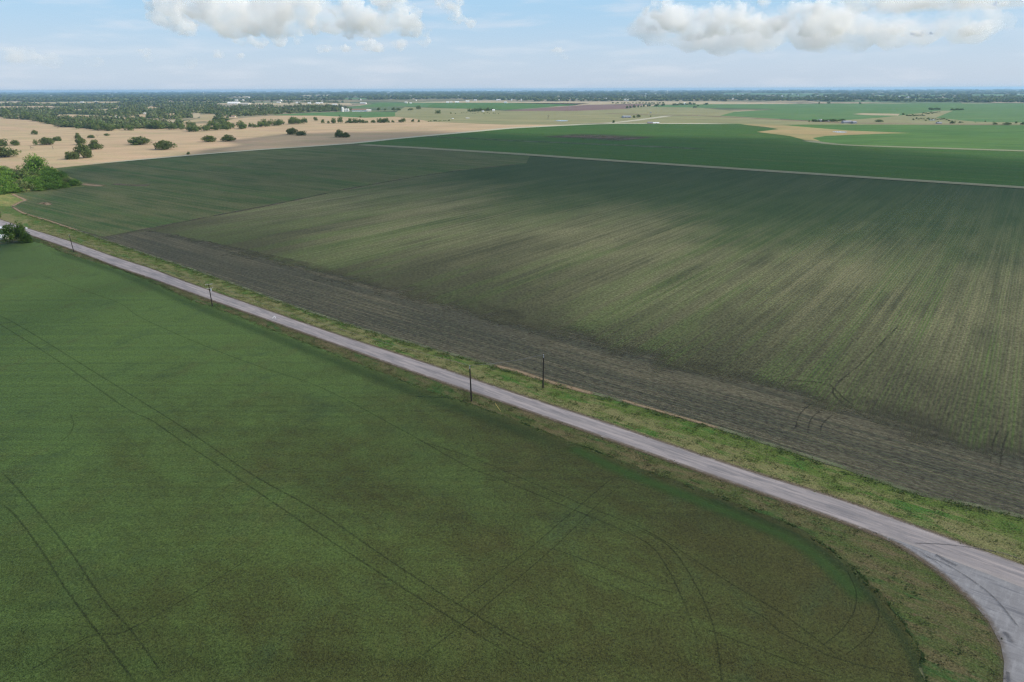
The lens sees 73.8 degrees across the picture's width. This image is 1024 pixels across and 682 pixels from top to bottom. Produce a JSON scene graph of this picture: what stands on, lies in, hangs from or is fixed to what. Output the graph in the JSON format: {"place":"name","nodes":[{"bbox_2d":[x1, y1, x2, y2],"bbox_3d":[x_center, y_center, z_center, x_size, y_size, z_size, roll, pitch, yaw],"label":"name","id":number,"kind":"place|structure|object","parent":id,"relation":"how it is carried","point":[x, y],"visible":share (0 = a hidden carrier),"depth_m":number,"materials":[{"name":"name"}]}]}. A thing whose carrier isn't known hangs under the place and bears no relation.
{"place":"outdoors","nodes":[
{"label":"outdoors","id":0,"kind":"place"},
{"bbox_2d":[12,194,25,205],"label":"dirt edge","id":1,"kind":"object","parent":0,"point":[23,199],"visible":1,"depth_m":501.48,"materials":[{"name":"soil"}]},
{"bbox_2d":[0,106,52,107],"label":"clearing","id":2,"kind":"structure","parent":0,"point":[20,106],"depth_m":3482.92,"materials":[{"name":"beige soil"}]},
{"bbox_2d":[0,168,87,206],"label":"meadow","id":3,"kind":"structure","parent":0,"point":[9,199],"depth_m":516.76,"materials":[{"name":"green plant"}]},
{"bbox_2d":[12,207,77,230],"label":"dirt edge","id":4,"kind":"object","parent":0,"point":[43,218],"visible":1,"depth_m":423.22,"materials":[{"name":"soil"}]},
{"bbox_2d":[29,101,118,102],"bbox_3d":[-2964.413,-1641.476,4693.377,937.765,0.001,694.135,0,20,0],"label":"clearing","id":5,"kind":"structure","parent":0,"point":[75,102],"depth_m":4636.00,"materials":[{"name":"green plant"}]},
{"bbox_2d":[57,114,93,117],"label":"clearing","id":6,"kind":"structure","parent":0,"point":[74,115],"depth_m":2194.78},
{"bbox_2d":[81,183,104,185],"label":"dirt patch","id":7,"kind":"object","parent":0,"point":[91,184],"visible":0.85,"depth_m":574.32,"materials":[{"name":"soil"}]},
{"bbox_2d":[200,115,215,121],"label":"clearing","id":8,"kind":"structure","parent":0,"point":[206,118],"depth_m":1988.96,"materials":[{"name":"beige soil"}]},
{"bbox_2d":[13,144,528,235],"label":"row crop field","id":9,"kind":"structure","parent":0,"point":[176,190],"depth_m":606.09,"materials":[{"name":"green plant"}]},
{"bbox_2d":[0,115,547,170],"bbox_3d":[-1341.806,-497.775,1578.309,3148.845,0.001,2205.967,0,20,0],"label":"stubble field","id":10,"kind":"structure","parent":0,"point":[117,146],"depth_m":1167.27,"materials":[{"name":"beige plant"}]},
{"bbox_2d":[218,103,351,105],"bbox_3d":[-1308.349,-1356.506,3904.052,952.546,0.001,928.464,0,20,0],"label":"clearing","id":11,"kind":"structure","parent":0,"point":[281,104],"depth_m":3949.86,"materials":[{"name":"green plant"}]},
{"bbox_2d":[218,115,417,122],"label":"field","id":12,"kind":"structure","parent":0,"point":[285,118],"depth_m":1889.19,"materials":[{"name":"beige plant"}]},
{"bbox_2d":[140,165,507,229],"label":"field edge","id":13,"kind":"object","parent":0,"point":[283,202],"visible":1,"depth_m":469.83,"materials":[{"name":"green plant"}]},
{"bbox_2d":[278,112,394,117],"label":"field","id":14,"kind":"structure","parent":0,"point":[367,114],"depth_m":2207.46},
{"bbox_2d":[93,123,718,163],"bbox_3d":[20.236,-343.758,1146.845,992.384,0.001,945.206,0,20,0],"label":"dirt path","id":15,"kind":"structure","parent":0,"point":[409,137],"depth_m":1153.79,"materials":[{"name":"beige soil"}]},
{"bbox_2d":[0,220,881,534],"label":"road","id":16,"kind":"structure","parent":0,"point":[858,516],"depth_m":167.31,"materials":[{"name":"grey asphalt"}]},
{"bbox_2d":[349,103,567,109],"bbox_3d":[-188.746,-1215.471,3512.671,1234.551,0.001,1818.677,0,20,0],"label":"field","id":17,"kind":"structure","parent":0,"point":[398,104],"depth_m":3444.74,"materials":[{"name":"green plant"}]},
{"bbox_2d":[0,241,928,681],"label":"crop field","id":18,"kind":"structure","parent":0,"point":[190,490],"depth_m":120.91,"materials":[{"name":"green plant"}]},
{"bbox_2d":[576,449,857,593],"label":"crop edge","id":19,"kind":"object","parent":18,"relation":"on","point":[852,589],"visible":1,"depth_m":125.99,"materials":[{"name":"green plant"}]},
{"bbox_2d":[0,219,977,548],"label":"gravel shoulder","id":20,"kind":"object","parent":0,"point":[580,413],"visible":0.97,"depth_m":162.73},
{"bbox_2d":[0,229,1003,681],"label":"verge","id":21,"kind":"structure","parent":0,"point":[952,627],"depth_m":116.09,"materials":[{"name":"green plant"}]},
{"bbox_2d":[0,220,30,242],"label":"roadside tree","id":22,"kind":"object","parent":21,"relation":"on","point":[12,233],"visible":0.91,"depth_m":355.82,"materials":[{"name":"green plant"}]},
{"bbox_2d":[205,284,212,305],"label":"utility pole","id":23,"kind":"object","parent":21,"relation":"on","point":[209,288],"visible":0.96,"depth_m":250.47,"materials":[{"name":"brown wood"}]},
{"bbox_2d":[469,366,471,400],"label":"utility pole","id":24,"kind":"object","parent":21,"relation":"on","point":[470,384],"visible":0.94,"depth_m":173.35,"materials":[{"name":"brown wood"}]},
{"bbox_2d":[220,287,466,364],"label":"power line","id":25,"kind":"object","parent":24,"relation":"attached to","point":[344,330],"visible":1,"depth_m":202.59,"materials":[{"name":"metal"}]},
{"bbox_2d":[427,103,589,108],"bbox_3d":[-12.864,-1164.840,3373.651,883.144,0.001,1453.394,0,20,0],"label":"field","id":26,"kind":"structure","parent":0,"point":[489,105],"depth_m":3361.97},
{"bbox_2d":[0,206,1023,564],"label":"verge","id":27,"kind":"structure","parent":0,"point":[996,522],"depth_m":154.89,"materials":[{"name":"green plant"}]},
{"bbox_2d":[542,354,543,387],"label":"utility pole","id":28,"kind":"object","parent":27,"relation":"on","point":[543,373],"visible":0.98,"depth_m":180.98,"materials":[{"name":"brown wood"}]},
{"bbox_2d":[0,90,1023,678],"bbox_3d":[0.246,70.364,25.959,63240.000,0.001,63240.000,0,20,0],"label":"ground","id":29,"kind":"structure","parent":0,"point":[356,102],"depth_m":4123.17,"materials":[{"name":"green plant"}]},
{"bbox_2d":[0,138,7,145],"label":"oak tree","id":30,"kind":"object","parent":29,"relation":"on","point":[2,142],"visible":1,"depth_m":989.68,"materials":[{"name":"green plant"}]},
{"bbox_2d":[0,186,10,194],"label":"leafy tree","id":31,"kind":"object","parent":29,"relation":"on","point":[2,191],"visible":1,"depth_m":527.36,"materials":[{"name":"green plant"}]},
{"bbox_2d":[0,166,11,174],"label":"leafy tree","id":32,"kind":"object","parent":29,"relation":"on","point":[3,168],"visible":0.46,"depth_m":648.38,"materials":[{"name":"green plant"}]},
{"bbox_2d":[1,108,10,114],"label":"broadleaf tree","id":33,"kind":"object","parent":29,"relation":"on","point":[5,110],"visible":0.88,"depth_m":2047.83,"materials":[{"name":"green plant"}]},
{"bbox_2d":[0,175,13,185],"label":"leafy tree","id":34,"kind":"object","parent":29,"relation":"on","point":[3,181],"visible":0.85,"depth_m":559.13,"materials":[{"name":"green plant"}]},
{"bbox_2d":[0,170,19,181],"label":"leafy tree","id":35,"kind":"object","parent":29,"relation":"on","point":[9,173],"visible":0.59,"depth_m":604.12,"materials":[{"name":"green plant"}]},
{"bbox_2d":[0,146,21,156],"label":"oak tree","id":36,"kind":"object","parent":29,"relation":"on","point":[4,152],"visible":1,"depth_m":817.69,"materials":[{"name":"green plant"}]},
{"bbox_2d":[2,183,22,192],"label":"leafy tree","id":37,"kind":"object","parent":29,"relation":"on","point":[12,188],"visible":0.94,"depth_m":533.69,"materials":[{"name":"green plant"}]},
{"bbox_2d":[9,140,19,144],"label":"oak tree","id":38,"kind":"object","parent":29,"relation":"on","point":[14,142],"visible":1,"depth_m":996.51,"materials":[{"name":"green plant"}]},
{"bbox_2d":[11,165,28,173],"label":"broadleaf tree","id":39,"kind":"object","parent":29,"relation":"on","point":[15,171],"visible":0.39,"depth_m":638.64,"materials":[{"name":"green plant"}]},
{"bbox_2d":[15,168,35,179],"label":"broadleaf tree","id":40,"kind":"object","parent":29,"relation":"on","point":[21,174],"visible":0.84,"depth_m":602.37,"materials":[{"name":"green plant"}]},
{"bbox_2d":[18,231,32,242],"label":"roadside tree","id":41,"kind":"object","parent":29,"relation":"on","point":[26,237],"visible":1,"depth_m":356.25,"materials":[{"name":"green plant"}]},
{"bbox_2d":[17,181,34,191],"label":"broadleaf tree","id":42,"kind":"object","parent":29,"relation":"on","point":[26,188],"visible":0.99,"depth_m":540.66,"materials":[{"name":"green plant"}]},
{"bbox_2d":[22,176,39,186],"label":"leafy tree","id":43,"kind":"object","parent":29,"relation":"on","point":[29,180],"visible":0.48,"depth_m":564.98,"materials":[{"name":"green plant"}]},
{"bbox_2d":[22,153,52,173],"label":"leafy tree","id":44,"kind":"object","parent":29,"relation":"on","point":[36,164],"visible":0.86,"depth_m":649.45,"materials":[{"name":"green plant"}]},
{"bbox_2d":[30,184,46,190],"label":"leafy tree","id":45,"kind":"object","parent":29,"relation":"on","point":[39,187],"visible":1,"depth_m":544.50,"materials":[{"name":"green plant"}]},
{"bbox_2d":[34,115,44,120],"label":"broadleaf tree","id":46,"kind":"object","parent":29,"relation":"on","point":[37,117],"visible":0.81,"depth_m":1758.22,"materials":[{"name":"green plant"}]},
{"bbox_2d":[30,170,53,179],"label":"leafy tree","id":47,"kind":"object","parent":29,"relation":"on","point":[46,173],"visible":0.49,"depth_m":607.68,"materials":[{"name":"green plant"}]},
{"bbox_2d":[32,175,55,186],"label":"leafy tree","id":48,"kind":"object","parent":29,"relation":"on","point":[44,179],"visible":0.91,"depth_m":563.85,"materials":[{"name":"green plant"}]},
{"bbox_2d":[37,137,54,144],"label":"oak tree","id":49,"kind":"object","parent":29,"relation":"on","point":[45,140],"visible":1,"depth_m":1004.31,"materials":[{"name":"green plant"}]},
{"bbox_2d":[40,167,59,173],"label":"leafy tree","id":50,"kind":"object","parent":29,"relation":"on","point":[48,168],"visible":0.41,"depth_m":642.40,"materials":[{"name":"green plant"}]},
{"bbox_2d":[45,117,55,121],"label":"broadleaf tree","id":51,"kind":"object","parent":29,"relation":"on","point":[49,119],"visible":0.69,"depth_m":1643.33,"materials":[{"name":"green plant"}]},
{"bbox_2d":[43,182,60,189],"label":"leafy tree","id":52,"kind":"object","parent":29,"relation":"on","point":[52,185],"visible":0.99,"depth_m":552.41,"materials":[{"name":"green plant"}]},
{"bbox_2d":[52,136,61,140],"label":"oak tree","id":53,"kind":"object","parent":29,"relation":"on","point":[59,138],"visible":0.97,"depth_m":1080.63,"materials":[{"name":"green plant"}]},
{"bbox_2d":[49,170,68,180],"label":"leafy tree","id":54,"kind":"object","parent":29,"relation":"on","point":[56,175],"visible":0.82,"depth_m":600.87,"materials":[{"name":"green plant"}]},
{"bbox_2d":[55,181,69,187],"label":"leafy tree","id":55,"kind":"object","parent":29,"relation":"on","point":[62,184],"visible":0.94,"depth_m":561.17,"materials":[{"name":"green plant"}]},
{"bbox_2d":[61,121,70,126],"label":"broadleaf tree","id":56,"kind":"object","parent":29,"relation":"on","point":[65,123],"visible":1,"depth_m":1486.72,"materials":[{"name":"green plant"}]},
{"bbox_2d":[62,178,71,185],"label":"broadleaf tree","id":57,"kind":"object","parent":29,"relation":"on","point":[65,180],"visible":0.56,"depth_m":572.17,"materials":[{"name":"green plant"}]},
{"bbox_2d":[64,151,79,159],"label":"oak tree","id":58,"kind":"object","parent":29,"relation":"on","point":[70,155],"visible":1,"depth_m":791.47,"materials":[{"name":"green plant"}]},
{"bbox_2d":[68,178,82,185],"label":"leafy tree","id":59,"kind":"object","parent":29,"relation":"on","point":[74,181],"visible":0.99,"depth_m":571.63,"materials":[{"name":"green plant"}]},
{"bbox_2d":[74,123,82,128],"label":"broadleaf tree","id":60,"kind":"object","parent":29,"relation":"on","point":[78,125],"visible":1,"depth_m":1420.54,"materials":[{"name":"green plant"}]},
{"bbox_2d":[74,137,87,144],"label":"oak tree","id":61,"kind":"object","parent":29,"relation":"on","point":[81,140],"visible":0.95,"depth_m":1009.31,"materials":[{"name":"green plant"}]},
{"bbox_2d":[72,143,91,157],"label":"oak tree","id":62,"kind":"object","parent":29,"relation":"on","point":[84,150],"visible":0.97,"depth_m":802.05,"materials":[{"name":"green plant"}]},
{"bbox_2d":[88,139,103,148],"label":"oak tree","id":63,"kind":"object","parent":29,"relation":"on","point":[93,144],"visible":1,"depth_m":924.28,"materials":[{"name":"green plant"}]},
{"bbox_2d":[93,125,102,129],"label":"broadleaf tree","id":64,"kind":"object","parent":29,"relation":"on","point":[97,128],"visible":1,"depth_m":1356.22,"materials":[{"name":"green plant"}]},
{"bbox_2d":[128,136,150,144],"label":"oak tree","id":65,"kind":"object","parent":29,"relation":"on","point":[140,140],"visible":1,"depth_m":996.72,"materials":[{"name":"green plant"}]},
{"bbox_2d":[152,120,162,127],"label":"broadleaf tree","id":66,"kind":"object","parent":29,"relation":"on","point":[156,124],"visible":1,"depth_m":1399.81,"materials":[{"name":"green plant"}]},
{"bbox_2d":[153,140,177,149],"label":"oak tree","id":67,"kind":"object","parent":29,"relation":"on","point":[164,144],"visible":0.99,"depth_m":915.56,"materials":[{"name":"green plant"}]},
{"bbox_2d":[169,122,177,128],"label":"broadleaf tree","id":68,"kind":"object","parent":29,"relation":"on","point":[173,125],"visible":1,"depth_m":1381.22,"materials":[{"name":"green plant"}]},
{"bbox_2d":[0,100,351,128],"bbox_3d":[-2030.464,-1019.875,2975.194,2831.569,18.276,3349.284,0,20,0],"label":"woodland","id":69,"kind":"object","parent":29,"relation":"on","point":[129,108],"visible":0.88,"depth_m":2436.81,"materials":[{"name":"green plant"}]},
{"bbox_2d":[184,119,202,122],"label":"clearing","id":70,"kind":"structure","parent":29,"relation":"on","point":[194,120],"depth_m":1768.85,"materials":[{"name":"beige soil"}]},
{"bbox_2d":[200,125,207,130],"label":"broadleaf tree","id":71,"kind":"object","parent":29,"relation":"on","point":[204,128],"visible":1,"depth_m":1327.43,"materials":[{"name":"green plant"}]},
{"bbox_2d":[202,135,215,141],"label":"oak tree","id":72,"kind":"object","parent":29,"relation":"on","point":[207,138],"visible":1,"depth_m":1052.54,"materials":[{"name":"green plant"}]},
{"bbox_2d":[220,134,235,140],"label":"oak tree","id":73,"kind":"object","parent":29,"relation":"on","point":[226,137],"visible":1,"depth_m":1061.59,"materials":[{"name":"green plant"}]},
{"bbox_2d":[267,119,276,125],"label":"broadleaf tree","id":74,"kind":"object","parent":29,"relation":"on","point":[270,122],"visible":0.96,"depth_m":1514.53,"materials":[{"name":"green plant"}]},
{"bbox_2d":[286,128,297,134],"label":"oak tree","id":75,"kind":"object","parent":29,"relation":"on","point":[289,131],"visible":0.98,"depth_m":1218.78,"materials":[{"name":"green plant"}]},
{"bbox_2d":[296,131,306,135],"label":"oak tree","id":76,"kind":"object","parent":29,"relation":"on","point":[299,133],"visible":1,"depth_m":1191.92,"materials":[{"name":"green plant"}]},
{"bbox_2d":[335,129,343,136],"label":"oak tree","id":77,"kind":"object","parent":29,"relation":"on","point":[338,134],"visible":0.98,"depth_m":1137.48,"materials":[{"name":"green plant"}]},
{"bbox_2d":[352,109,366,111],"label":"farm building","id":78,"kind":"structure","parent":29,"relation":"on","point":[359,110],"depth_m":2478.77,"materials":[{"name":"white paint"}]},
{"bbox_2d":[0,91,1023,101],"bbox_3d":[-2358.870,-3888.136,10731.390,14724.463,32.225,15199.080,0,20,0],"label":"woodland","id":79,"kind":"object","parent":29,"relation":"on","point":[696,96],"visible":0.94,"depth_m":5876.23,"materials":[{"name":"green plant"}]},
{"bbox_2d":[0,89,1023,95],"bbox_3d":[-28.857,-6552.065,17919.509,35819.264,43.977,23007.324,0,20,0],"label":"horizon woodland","id":80,"kind":"object","parent":29,"relation":"on","point":[936,92],"visible":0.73,"depth_m":14978.97,"materials":[{"name":"green plant"}]},
{"bbox_2d":[0,0,1023,92],"label":"sky","id":81,"kind":"structure","parent":0,"point":[115,46],"materials":[{"name":"blue"}]},
{"bbox_2d":[31,235,994,630],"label":"gravel shoulder","id":82,"kind":"object","parent":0,"point":[955,585],"visible":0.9,"depth_m":148.47},
{"bbox_2d":[12,144,1023,514],"bbox_3d":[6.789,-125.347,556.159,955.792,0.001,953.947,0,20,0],"label":"row crop field","id":83,"kind":"structure","parent":0,"point":[870,294],"depth_m":311.54,"materials":[{"name":"green plant"}]},
{"bbox_2d":[104,231,1023,513],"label":"headland","id":84,"kind":"structure","parent":83,"relation":"attached to","point":[890,447],"depth_m":186.51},
{"bbox_2d":[495,365,591,393],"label":"dirt edge","id":85,"kind":"object","parent":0,"point":[550,381],"visible":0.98,"depth_m":187.50,"materials":[{"name":"soil"}]},
{"bbox_2d":[81,231,1023,518],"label":"field edge","id":86,"kind":"object","parent":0,"point":[643,407],"visible":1,"depth_m":157.37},
{"bbox_2d":[425,136,693,148],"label":"farm track","id":87,"kind":"structure","parent":0,"point":[563,142],"depth_m":1014.07,"materials":[{"name":"brown soil"}]},
{"bbox_2d":[508,104,642,110],"bbox_3d":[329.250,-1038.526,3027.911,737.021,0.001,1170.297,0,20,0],"label":"field","id":88,"kind":"structure","parent":0,"point":[592,107],"depth_m":2799.34,"materials":[{"name":"beige soil"}]},
{"bbox_2d":[395,106,771,124],"bbox_3d":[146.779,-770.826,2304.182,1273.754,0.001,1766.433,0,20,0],"label":"pasture","id":89,"kind":"structure","parent":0,"point":[534,117],"depth_m":2071.02,"materials":[{"name":"plant"}]},
{"bbox_2d":[408,101,786,104],"bbox_3d":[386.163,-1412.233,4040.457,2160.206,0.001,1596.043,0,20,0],"label":"field","id":90,"kind":"structure","parent":0,"point":[673,102],"depth_m":4016.32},
{"bbox_2d":[551,135,648,139],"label":"bare patch","id":91,"kind":"object","parent":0,"point":[604,137],"visible":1,"depth_m":1117.24,"materials":[{"name":"brown soil"}]},
{"bbox_2d":[586,116,667,123],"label":"dirt path","id":92,"kind":"structure","parent":0,"point":[631,120],"depth_m":1709.09,"materials":[{"name":"beige soil"}]},
{"bbox_2d":[623,400,716,426],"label":"dirt edge","id":93,"kind":"object","parent":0,"point":[670,413],"visible":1,"depth_m":167.37,"materials":[{"name":"soil"}]},
{"bbox_2d":[354,124,1023,185],"bbox_3d":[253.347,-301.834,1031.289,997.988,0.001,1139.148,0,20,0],"label":"crop field","id":94,"kind":"structure","parent":0,"point":[737,146],"depth_m":865.53,"materials":[{"name":"green plant"}]},
{"bbox_2d":[357,144,1023,187],"bbox_3d":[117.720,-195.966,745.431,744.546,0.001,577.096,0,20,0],"label":"farm track","id":95,"kind":"structure","parent":0,"point":[933,181],"depth_m":695.19,"materials":[{"name":"beige soil"}]},
{"bbox_2d":[724,93,826,94],"bbox_3d":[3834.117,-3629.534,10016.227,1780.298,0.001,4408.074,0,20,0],"label":"clearing","id":96,"kind":"structure","parent":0,"point":[778,93],"depth_m":10256.90,"materials":[{"name":"green plant"}]},
{"bbox_2d":[607,113,1001,124],"bbox_3d":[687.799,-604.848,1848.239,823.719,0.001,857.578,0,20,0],"label":"dirt path","id":97,"kind":"structure","parent":0,"point":[803,120],"depth_m":1679.42,"materials":[{"name":"beige soil"}]},
{"bbox_2d":[744,124,897,140],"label":"fallow field","id":98,"kind":"structure","parent":0,"point":[807,133],"depth_m":1228.14,"materials":[{"name":"beige soil"}]},
{"bbox_2d":[621,117,1023,124],"bbox_3d":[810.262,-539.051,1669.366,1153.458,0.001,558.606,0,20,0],"label":"pasture","id":99,"kind":"structure","parent":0,"point":[726,120],"depth_m":1612.44,"materials":[{"name":"beige plant"}]},
{"bbox_2d":[651,103,1023,121],"bbox_3d":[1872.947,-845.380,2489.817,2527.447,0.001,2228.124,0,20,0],"label":"field","id":100,"kind":"structure","parent":0,"point":[994,112],"depth_m":2398.47,"materials":[{"name":"green plant"}]},
{"bbox_2d":[858,113,898,115],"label":"field","id":101,"kind":"structure","parent":0,"point":[877,114],"depth_m":2047.16,"materials":[{"name":"beige soil"}]},
{"bbox_2d":[789,125,1023,149],"bbox_3d":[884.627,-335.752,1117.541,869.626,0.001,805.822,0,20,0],"label":"crop field","id":102,"kind":"structure","parent":0,"point":[1006,137],"depth_m":1114.32,"materials":[{"name":"green plant"}]},
{"bbox_2d":[869,95,944,95],"bbox_3d":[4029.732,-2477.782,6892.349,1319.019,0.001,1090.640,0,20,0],"label":"clearing","id":103,"kind":"structure","parent":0,"point":[908,95],"depth_m":7032.88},
{"bbox_2d":[807,141,1023,150],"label":"farm track","id":104,"kind":"structure","parent":0,"point":[910,147],"depth_m":908.72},
{"bbox_2d":[835,111,1021,123],"bbox_3d":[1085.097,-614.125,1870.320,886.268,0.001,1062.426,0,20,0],"label":"pasture","id":105,"kind":"structure","parent":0,"point":[902,119],"depth_m":1666.26,"materials":[{"name":"plant"}]},
{"bbox_2d":[870,510,1023,587],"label":"road","id":106,"kind":"structure","parent":0,"point":[1007,570],"depth_m":117.86,"materials":[{"name":"grey asphalt"}]},
{"bbox_2d":[882,535,1023,681],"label":"road junction","id":107,"kind":"object","parent":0,"point":[999,602],"visible":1,"depth_m":106.02,"materials":[{"name":"grey asphalt"}]},
{"bbox_2d":[972,94,1023,95],"bbox_3d":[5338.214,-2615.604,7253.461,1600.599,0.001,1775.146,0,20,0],"label":"clearing","id":108,"kind":"structure","parent":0,"point":[993,94],"depth_m":7701.24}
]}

